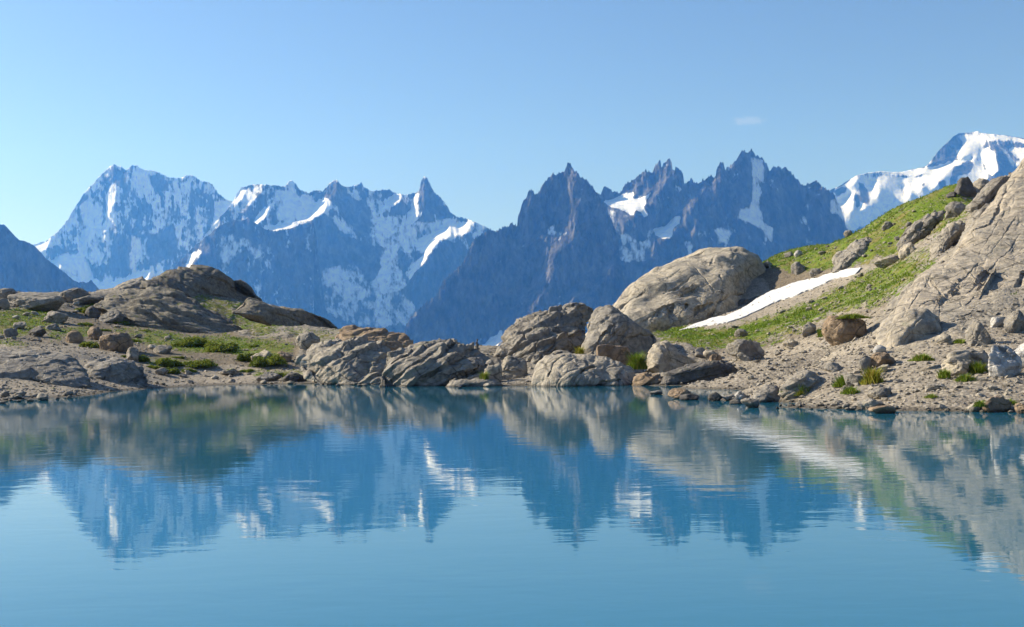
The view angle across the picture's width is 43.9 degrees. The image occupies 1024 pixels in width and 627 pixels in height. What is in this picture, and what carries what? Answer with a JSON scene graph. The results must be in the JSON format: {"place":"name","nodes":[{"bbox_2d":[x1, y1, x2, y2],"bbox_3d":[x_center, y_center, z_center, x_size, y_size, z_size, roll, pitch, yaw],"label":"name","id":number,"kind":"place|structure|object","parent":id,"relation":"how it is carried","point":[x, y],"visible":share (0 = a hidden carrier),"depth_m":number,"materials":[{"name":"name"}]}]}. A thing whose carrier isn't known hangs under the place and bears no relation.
{"place":"outdoors","nodes":[
{"label":"outdoors","id":0,"kind":"place"},
{"bbox_2d":[0,224,99,292],"bbox_3d":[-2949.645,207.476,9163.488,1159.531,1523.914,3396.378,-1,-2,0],"label":"mountain","id":1,"kind":"structure","parent":0,"point":[25,266],"depth_m":8215.03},
{"bbox_2d":[33,164,231,288],"bbox_3d":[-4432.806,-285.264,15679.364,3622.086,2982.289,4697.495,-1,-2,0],"label":"mountain","id":2,"kind":"structure","parent":0,"point":[120,225],"depth_m":14875.15,"materials":[{"name":"stone"}]},
{"bbox_2d":[174,218,325,316],"bbox_3d":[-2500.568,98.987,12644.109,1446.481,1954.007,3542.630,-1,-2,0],"label":"mountain","id":3,"kind":"structure","parent":0,"point":[277,267],"depth_m":11780.87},
{"bbox_2d":[212,176,493,332],"bbox_3d":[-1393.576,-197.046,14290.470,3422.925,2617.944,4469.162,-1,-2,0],"label":"mountain","id":4,"kind":"structure","parent":0,"point":[390,260],"depth_m":13388.03,"materials":[{"name":"stone"}]},
{"bbox_2d":[0,383,1023,626],"bbox_3d":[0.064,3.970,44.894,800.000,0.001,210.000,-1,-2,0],"label":"water","id":5,"kind":"structure","parent":0,"point":[293,505],"depth_m":20.41,"materials":[{"name":"liquid"}]},
{"bbox_2d":[668,388,691,398],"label":"boulder","id":6,"kind":"object","parent":5,"relation":"in","point":[676,393],"visible":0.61,"depth_m":68.92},
{"bbox_2d":[679,393,698,399],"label":"boulder","id":7,"kind":"object","parent":5,"relation":"in","point":[688,396],"visible":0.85,"depth_m":66.39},
{"bbox_2d":[708,392,722,400],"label":"boulder","id":8,"kind":"object","parent":5,"relation":"in","point":[715,396],"visible":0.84,"depth_m":64.69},
{"bbox_2d":[868,405,895,413],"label":"boulder","id":9,"kind":"object","parent":5,"relation":"in","point":[883,409],"visible":0.94,"depth_m":49.34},
{"bbox_2d":[0,171,1023,411],"bbox_3d":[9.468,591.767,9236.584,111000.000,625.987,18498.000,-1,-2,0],"label":"terrain","id":10,"kind":"structure","parent":0,"point":[784,277],"depth_m":123.14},
{"bbox_2d":[0,298,9,309],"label":"boulder","id":11,"kind":"object","parent":10,"relation":"on","point":[4,304],"visible":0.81,"depth_m":188.88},
{"bbox_2d":[0,288,17,298],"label":"boulder","id":12,"kind":"object","parent":10,"relation":"on","point":[5,293],"visible":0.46,"depth_m":198.89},
{"bbox_2d":[3,328,17,336],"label":"boulder","id":13,"kind":"object","parent":10,"relation":"on","point":[10,332],"visible":0.81,"depth_m":150.77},
{"bbox_2d":[7,292,64,310],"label":"boulder","id":14,"kind":"object","parent":10,"relation":"on","point":[40,301],"visible":0.8,"depth_m":193.03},
{"bbox_2d":[28,326,46,335],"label":"boulder","id":15,"kind":"object","parent":10,"relation":"on","point":[38,331],"visible":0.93,"depth_m":156.00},
{"bbox_2d":[0,348,90,387],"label":"rock slab","id":16,"kind":"object","parent":10,"relation":"on","point":[48,367],"visible":0.97,"depth_m":105.55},
{"bbox_2d":[45,323,61,330],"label":"boulder","id":17,"kind":"object","parent":10,"relation":"on","point":[55,326],"visible":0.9,"depth_m":167.77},
{"bbox_2d":[41,311,68,322],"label":"boulder","id":18,"kind":"object","parent":10,"relation":"on","point":[55,317],"visible":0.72,"depth_m":178.04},
{"bbox_2d":[65,330,83,342],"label":"boulder","id":19,"kind":"object","parent":10,"relation":"on","point":[73,336],"visible":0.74,"depth_m":152.07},
{"bbox_2d":[59,288,90,302],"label":"boulder","id":20,"kind":"object","parent":10,"relation":"on","point":[69,295],"visible":0.7,"depth_m":205.80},
{"bbox_2d":[73,295,104,303],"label":"boulder","id":21,"kind":"object","parent":10,"relation":"on","point":[89,299],"visible":0.59,"depth_m":204.43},
{"bbox_2d":[78,341,99,347],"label":"shrub","id":22,"kind":"object","parent":10,"relation":"on","point":[90,344],"visible":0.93,"depth_m":147.50,"materials":[{"name":"green plant"}]},
{"bbox_2d":[85,306,100,317],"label":"boulder","id":23,"kind":"object","parent":10,"relation":"on","point":[92,312],"visible":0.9,"depth_m":194.19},
{"bbox_2d":[87,326,102,339],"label":"boulder","id":24,"kind":"object","parent":10,"relation":"on","point":[94,333],"visible":0.83,"depth_m":161.73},
{"bbox_2d":[99,310,123,322],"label":"boulder","id":25,"kind":"object","parent":10,"relation":"on","point":[111,316],"visible":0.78,"depth_m":191.90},
{"bbox_2d":[84,356,147,385],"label":"rock slab","id":26,"kind":"object","parent":10,"relation":"on","point":[116,369],"visible":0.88,"depth_m":115.22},
{"bbox_2d":[99,332,133,351],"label":"boulder","id":27,"kind":"object","parent":10,"relation":"on","point":[119,342],"visible":0.75,"depth_m":145.30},
{"bbox_2d":[114,276,145,288],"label":"rock outcrop","id":28,"kind":"object","parent":10,"relation":"on","point":[133,283],"visible":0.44,"depth_m":226.13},
{"bbox_2d":[126,347,138,361],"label":"boulder","id":29,"kind":"object","parent":10,"relation":"on","point":[132,353],"visible":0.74,"depth_m":138.83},
{"bbox_2d":[153,345,171,353],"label":"boulder","id":30,"kind":"object","parent":10,"relation":"on","point":[162,349],"visible":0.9,"depth_m":147.76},
{"bbox_2d":[153,357,181,366],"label":"shrub","id":31,"kind":"object","parent":10,"relation":"on","point":[166,361],"visible":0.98,"depth_m":138.23,"materials":[{"name":"green plant"}]},
{"bbox_2d":[94,286,242,332],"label":"rock outcrop","id":32,"kind":"object","parent":10,"relation":"on","point":[163,308],"visible":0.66,"depth_m":195.78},
{"bbox_2d":[170,335,208,347],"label":"shrub","id":33,"kind":"object","parent":10,"relation":"on","point":[190,341],"visible":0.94,"depth_m":160.75,"materials":[{"name":"green plant"}]},
{"bbox_2d":[181,359,217,367],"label":"shrub","id":34,"kind":"object","parent":10,"relation":"on","point":[203,363],"visible":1,"depth_m":139.21,"materials":[{"name":"green plant"}]},
{"bbox_2d":[139,264,261,300],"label":"rock knoll","id":35,"kind":"structure","parent":10,"relation":"on","point":[193,280],"depth_m":227.17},
{"bbox_2d":[204,340,238,351],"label":"shrub","id":36,"kind":"object","parent":10,"relation":"on","point":[209,346],"visible":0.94,"depth_m":151.30,"materials":[{"name":"green plant"}]},
{"bbox_2d":[218,368,241,374],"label":"boulder","id":37,"kind":"object","parent":10,"relation":"on","point":[232,371],"visible":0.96,"depth_m":136.42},
{"bbox_2d":[235,353,254,361],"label":"shrub","id":38,"kind":"object","parent":10,"relation":"on","point":[243,357],"visible":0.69,"depth_m":143.78,"materials":[{"name":"green plant"}]},
{"bbox_2d":[251,350,271,360],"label":"boulder","id":39,"kind":"object","parent":10,"relation":"on","point":[263,353],"visible":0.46,"depth_m":141.93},
{"bbox_2d":[248,352,287,366],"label":"shrub","id":40,"kind":"object","parent":10,"relation":"on","point":[274,359],"visible":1,"depth_m":140.25,"materials":[{"name":"green plant"}]},
{"bbox_2d":[256,371,281,381],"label":"boulder","id":41,"kind":"object","parent":10,"relation":"on","point":[270,376],"visible":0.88,"depth_m":129.02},
{"bbox_2d":[277,351,291,360],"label":"boulder","id":42,"kind":"object","parent":10,"relation":"on","point":[287,356],"visible":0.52,"depth_m":143.95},
{"bbox_2d":[232,297,338,328],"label":"rock outcrop","id":43,"kind":"object","parent":10,"relation":"on","point":[255,310],"visible":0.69,"depth_m":201.20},
{"bbox_2d":[280,372,306,381],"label":"boulder","id":44,"kind":"object","parent":10,"relation":"on","point":[292,376],"visible":0.73,"depth_m":127.49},
{"bbox_2d":[296,331,319,348],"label":"boulder","id":45,"kind":"object","parent":10,"relation":"on","point":[306,340],"visible":0.75,"depth_m":150.17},
{"bbox_2d":[294,335,390,384],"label":"rock outcrop","id":46,"kind":"object","parent":10,"relation":"on","point":[358,360],"visible":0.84,"depth_m":120.23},
{"bbox_2d":[335,325,412,350],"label":"rock outcrop","id":47,"kind":"object","parent":10,"relation":"on","point":[394,340],"visible":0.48,"depth_m":140.47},
{"bbox_2d":[379,338,493,386],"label":"rock outcrop","id":48,"kind":"object","parent":10,"relation":"on","point":[439,362],"visible":0.81,"depth_m":107.92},
{"bbox_2d":[446,378,502,386],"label":"rock outcrop","id":49,"kind":"object","parent":10,"relation":"on","point":[474,382],"visible":0.74,"depth_m":102.95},
{"bbox_2d":[484,363,503,381],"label":"boulder","id":50,"kind":"object","parent":10,"relation":"on","point":[495,371],"visible":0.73,"depth_m":105.75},
{"bbox_2d":[0,183,1016,389],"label":"grass","id":51,"kind":"structure","parent":10,"relation":"on","point":[763,324],"depth_m":154.51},
{"bbox_2d":[0,172,1023,410],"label":"scree","id":52,"kind":"structure","parent":10,"relation":"on","point":[942,406],"depth_m":88.25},
{"bbox_2d":[501,355,527,379],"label":"boulder","id":53,"kind":"object","parent":10,"relation":"on","point":[513,367],"visible":0.67,"depth_m":107.85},
{"bbox_2d":[490,305,585,363],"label":"rock outcrop","id":54,"kind":"object","parent":10,"relation":"on","point":[534,337],"visible":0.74,"depth_m":124.47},
{"bbox_2d":[562,302,592,321],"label":"boulder","id":55,"kind":"object","parent":10,"relation":"on","point":[585,310],"visible":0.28,"depth_m":168.17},
{"bbox_2d":[531,350,634,386],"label":"rock dome","id":56,"kind":"object","parent":10,"relation":"on","point":[559,368],"visible":0.81,"depth_m":99.59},
{"bbox_2d":[596,344,630,364],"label":"boulder","id":57,"kind":"object","parent":10,"relation":"on","point":[615,352],"visible":0.73,"depth_m":112.11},
{"bbox_2d":[581,305,656,355],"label":"rock dome","id":58,"kind":"object","parent":10,"relation":"on","point":[609,324],"visible":0.67,"depth_m":118.05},
{"bbox_2d":[624,349,648,369],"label":"grass tuft","id":59,"kind":"object","parent":10,"relation":"on","point":[636,362],"visible":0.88,"depth_m":107.37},
{"bbox_2d":[632,372,663,385],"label":"rock outcrop","id":60,"kind":"object","parent":10,"relation":"on","point":[644,379],"visible":0.69,"depth_m":97.64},
{"bbox_2d":[644,341,695,372],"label":"boulder","id":61,"kind":"object","parent":10,"relation":"on","point":[664,356],"visible":0.79,"depth_m":110.61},
{"bbox_2d":[585,246,770,335],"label":"rock dome","id":62,"kind":"object","parent":10,"relation":"on","point":[700,285],"visible":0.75,"depth_m":191.56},
{"bbox_2d":[660,360,736,384],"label":"rock outcrop","id":63,"kind":"object","parent":10,"relation":"on","point":[701,371],"visible":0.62,"depth_m":97.30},
{"bbox_2d":[694,347,705,357],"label":"boulder","id":64,"kind":"object","parent":10,"relation":"on","point":[699,351],"visible":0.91,"depth_m":115.57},
{"bbox_2d":[703,349,717,358],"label":"boulder","id":65,"kind":"object","parent":10,"relation":"on","point":[707,353],"visible":0.75,"depth_m":115.06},
{"bbox_2d":[734,329,747,336],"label":"boulder","id":66,"kind":"object","parent":10,"relation":"on","point":[740,332],"visible":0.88,"depth_m":123.13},
{"bbox_2d":[726,339,764,357],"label":"boulder","id":67,"kind":"object","parent":10,"relation":"on","point":[753,349],"visible":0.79,"depth_m":102.03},
{"bbox_2d":[737,352,753,360],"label":"boulder","id":68,"kind":"object","parent":10,"relation":"on","point":[744,357],"visible":1,"depth_m":101.18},
{"bbox_2d":[737,296,759,306],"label":"rock outcrop","id":69,"kind":"object","parent":10,"relation":"on","point":[741,302],"visible":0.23,"depth_m":192.37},
{"bbox_2d":[741,398,759,407],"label":"boulder","id":70,"kind":"object","parent":10,"relation":"on","point":[751,403],"visible":0.89,"depth_m":56.06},
{"bbox_2d":[751,384,778,402],"bbox_3d":[12.535,4.011,62.826,1.366,0.998,2.396,-2,-2,39],"label":"rock outcrop","id":71,"kind":"object","parent":10,"relation":"on","point":[765,393],"visible":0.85,"depth_m":62.22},
{"bbox_2d":[679,267,860,330],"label":"snow patch","id":72,"kind":"object","parent":10,"relation":"on","point":[794,289],"visible":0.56,"depth_m":162.66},
{"bbox_2d":[782,339,797,347],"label":"boulder","id":73,"kind":"object","parent":10,"relation":"on","point":[788,343],"visible":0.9,"depth_m":111.19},
{"bbox_2d":[791,261,804,275],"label":"boulder","id":74,"kind":"object","parent":10,"relation":"on","point":[797,268],"visible":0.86,"depth_m":196.44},
{"bbox_2d":[778,369,821,398],"bbox_3d":[14.242,3.524,62.784,3.018,1.509,2.083,0,-2,-26],"label":"rock outcrop","id":75,"kind":"object","parent":10,"relation":"on","point":[808,378],"visible":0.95,"depth_m":61.88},
{"bbox_2d":[802,322,815,337],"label":"boulder","id":76,"kind":"object","parent":10,"relation":"on","point":[809,328],"visible":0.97,"depth_m":111.73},
{"bbox_2d":[824,362,842,371],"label":"boulder","id":77,"kind":"object","parent":10,"relation":"on","point":[832,366],"visible":0.96,"depth_m":64.25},
{"bbox_2d":[831,373,845,386],"bbox_3d":[15.918,3.176,61.000,1.422,0.688,1.588,-1,-2,0],"label":"grass tuft","id":78,"kind":"object","parent":10,"relation":"on","point":[840,382],"visible":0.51,"depth_m":60.69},
{"bbox_2d":[821,315,866,345],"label":"boulder","id":79,"kind":"object","parent":10,"relation":"on","point":[836,331],"visible":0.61,"depth_m":88.09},
{"bbox_2d":[840,386,860,393],"bbox_3d":[14.982,3.356,56.214,1.010,0.409,1.167,-1,-2,0],"label":"grass tuft","id":80,"kind":"object","parent":10,"relation":"on","point":[850,390],"visible":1,"depth_m":55.99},
{"bbox_2d":[831,237,871,272],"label":"rock outcrop","id":81,"kind":"object","parent":10,"relation":"on","point":[844,259],"visible":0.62,"depth_m":160.72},
{"bbox_2d":[835,312,869,318],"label":"grass tuft","id":82,"kind":"object","parent":10,"relation":"on","point":[853,316],"visible":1,"depth_m":87.74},
{"bbox_2d":[843,374,862,386],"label":"boulder","id":83,"kind":"object","parent":10,"relation":"on","point":[850,379],"visible":0.73,"depth_m":59.03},
{"bbox_2d":[858,355,871,370],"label":"boulder","id":84,"kind":"object","parent":10,"relation":"on","point":[864,361],"visible":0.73,"depth_m":62.97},
{"bbox_2d":[857,398,883,409],"bbox_3d":[14.982,3.795,53.043,1.071,0.567,1.082,-3,-3,41],"label":"boulder","id":85,"kind":"object","parent":10,"relation":"on","point":[868,402],"visible":0.75,"depth_m":52.70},
{"bbox_2d":[858,365,885,384],"bbox_3d":[16.566,2.779,58.212,1.647,0.954,1.827,-1,-2,0],"label":"grass tuft","id":86,"kind":"object","parent":10,"relation":"on","point":[870,376],"visible":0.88,"depth_m":57.98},
{"bbox_2d":[867,387,891,398],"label":"boulder","id":87,"kind":"object","parent":10,"relation":"on","point":[877,393],"visible":0.73,"depth_m":53.90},
{"bbox_2d":[873,345,885,352],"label":"boulder","id":88,"kind":"object","parent":10,"relation":"on","point":[878,348],"visible":0.68,"depth_m":65.78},
{"bbox_2d":[871,352,895,367],"bbox_3d":[18.412,2.384,63.114,1.060,0.939,1.018,1,-3,-43],"label":"boulder","id":89,"kind":"object","parent":10,"relation":"on","point":[880,358],"visible":0.86,"depth_m":62.87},
{"bbox_2d":[874,255,899,267],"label":"boulder","id":90,"kind":"object","parent":10,"relation":"on","point":[884,262],"visible":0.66,"depth_m":144.06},
{"bbox_2d":[898,242,915,259],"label":"boulder","id":91,"kind":"object","parent":10,"relation":"on","point":[906,250],"visible":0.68,"depth_m":134.07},
{"bbox_2d":[886,308,941,346],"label":"boulder","id":92,"kind":"object","parent":10,"relation":"on","point":[908,326],"visible":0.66,"depth_m":67.18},
{"bbox_2d":[893,260,944,308],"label":"rock outcrop","id":93,"kind":"object","parent":10,"relation":"on","point":[904,290],"visible":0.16,"depth_m":87.53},
{"bbox_2d":[896,210,945,251],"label":"rock outcrop","id":94,"kind":"object","parent":10,"relation":"on","point":[920,229],"visible":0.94,"depth_m":141.25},
{"bbox_2d":[907,353,935,360],"bbox_3d":[19.273,2.000,59.639,1.268,0.455,1.310,0,-2,-22],"label":"grass tuft","id":95,"kind":"object","parent":10,"relation":"on","point":[923,357],"visible":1,"depth_m":59.33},
{"bbox_2d":[934,334,951,342],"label":"boulder","id":96,"kind":"object","parent":10,"relation":"on","point":[944,338],"visible":0.96,"depth_m":64.61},
{"bbox_2d":[934,368,952,377],"bbox_3d":[18.877,2.580,55.512,0.852,0.500,1.064,0,-2,-19],"label":"grass tuft","id":97,"kind":"object","parent":10,"relation":"on","point":[944,373],"visible":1,"depth_m":55.35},
{"bbox_2d":[928,220,965,261],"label":"rock outcrop","id":98,"kind":"object","parent":10,"relation":"on","point":[946,239],"visible":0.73,"depth_m":114.70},
{"bbox_2d":[876,158,1023,351],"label":"rock slab","id":99,"kind":"object","parent":10,"relation":"on","point":[988,254],"visible":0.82,"depth_m":80.07,"materials":[{"name":"stone"}]},
{"bbox_2d":[946,222,964,239],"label":"boulder","id":100,"kind":"object","parent":10,"relation":"on","point":[957,226],"visible":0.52,"depth_m":115.41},
{"bbox_2d":[945,201,966,218],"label":"boulder","id":101,"kind":"object","parent":10,"relation":"on","point":[953,208],"visible":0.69,"depth_m":153.34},
{"bbox_2d":[941,358,972,375],"bbox_3d":[19.759,2.426,56.288,1.152,1.072,1.266,1,-2,-40],"label":"boulder","id":102,"kind":"object","parent":10,"relation":"on","point":[961,367],"visible":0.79,"depth_m":55.84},
{"bbox_2d":[953,373,976,381],"bbox_3d":[19.370,2.699,54.372,1.054,0.411,1.236,0,-2,-18],"label":"grass tuft","id":103,"kind":"object","parent":10,"relation":"on","point":[964,378],"visible":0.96,"depth_m":54.08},
{"bbox_2d":[954,177,976,196],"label":"boulder","id":104,"kind":"object","parent":10,"relation":"on","point":[965,187],"visible":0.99,"depth_m":160.09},
{"bbox_2d":[945,348,988,365],"bbox_3d":[20.374,2.243,57.042,3.003,1.358,1.528,0,-2,-34],"label":"rock slab","id":105,"kind":"object","parent":10,"relation":"on","point":[972,354],"visible":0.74,"depth_m":56.40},
{"bbox_2d":[950,203,989,257],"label":"rock outcrop","id":106,"kind":"object","parent":10,"relation":"on","point":[972,220],"visible":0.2,"depth_m":98.63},
{"bbox_2d":[965,320,990,346],"bbox_3d":[23.011,1.099,62.646,1.226,1.526,1.054,-1,-2,0],"label":"boulder","id":107,"kind":"object","parent":10,"relation":"on","point":[976,332],"visible":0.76,"depth_m":62.37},
{"bbox_2d":[968,359,987,373],"bbox_3d":[20.415,2.300,55.826,1.130,0.676,1.458,-1,-2,0],"label":"grass tuft","id":108,"kind":"object","parent":10,"relation":"on","point":[976,367],"visible":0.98,"depth_m":55.55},
{"bbox_2d":[973,178,988,189],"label":"boulder","id":109,"kind":"object","parent":10,"relation":"on","point":[979,183],"visible":0.51,"depth_m":162.54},
{"bbox_2d":[965,174,1010,215],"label":"rock outcrop","id":110,"kind":"object","parent":10,"relation":"on","point":[987,193],"visible":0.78,"depth_m":127.27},
{"bbox_2d":[981,395,1011,411],"bbox_3d":[18.796,3.576,49.452,1.126,0.805,0.948,-1,-2,0],"label":"boulder","id":111,"kind":"object","parent":10,"relation":"on","point":[996,403],"visible":0.81,"depth_m":49.06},
{"bbox_2d":[990,316,1004,327],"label":"boulder","id":112,"kind":"object","parent":10,"relation":"on","point":[996,322],"visible":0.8,"depth_m":66.38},
{"bbox_2d":[988,344,1021,377],"bbox_3d":[21.171,2.177,54.792,1.581,1.708,1.337,-1,-2,0],"label":"boulder","id":113,"kind":"object","parent":10,"relation":"on","point":[1004,360],"visible":0.94,"depth_m":54.38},
{"bbox_2d":[1003,309,1023,332],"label":"boulder","id":114,"kind":"object","parent":10,"relation":"on","point":[1013,322],"visible":0.88,"depth_m":64.66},
{"bbox_2d":[1014,343,1023,367],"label":"boulder","id":115,"kind":"object","parent":10,"relation":"on","point":[1019,350],"visible":0.48,"depth_m":55.87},
{"bbox_2d":[1014,403,1023,413],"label":"boulder","id":116,"kind":"object","parent":10,"relation":"on","point":[1019,408],"visible":0.87,"depth_m":47.78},
{"bbox_2d":[0,0,1023,244],"label":"sky","id":117,"kind":"structure","parent":0,"point":[485,101],"materials":[{"name":"blue"}]},
{"bbox_2d":[401,163,628,345],"bbox_3d":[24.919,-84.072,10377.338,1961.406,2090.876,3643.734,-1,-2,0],"label":"mountain","id":118,"kind":"structure","parent":0,"point":[558,245],"depth_m":9306.14,"materials":[{"name":"stone"}]},
{"bbox_2d":[598,149,850,284],"bbox_3d":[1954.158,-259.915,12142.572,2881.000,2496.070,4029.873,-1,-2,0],"label":"mountain","id":119,"kind":"structure","parent":0,"point":[664,214],"depth_m":11406.14,"materials":[{"name":"stone"}]},
{"bbox_2d":[829,131,1023,232],"bbox_3d":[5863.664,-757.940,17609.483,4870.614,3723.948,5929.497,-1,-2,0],"label":"mountain","id":120,"kind":"structure","parent":0,"point":[863,200],"depth_m":17414.33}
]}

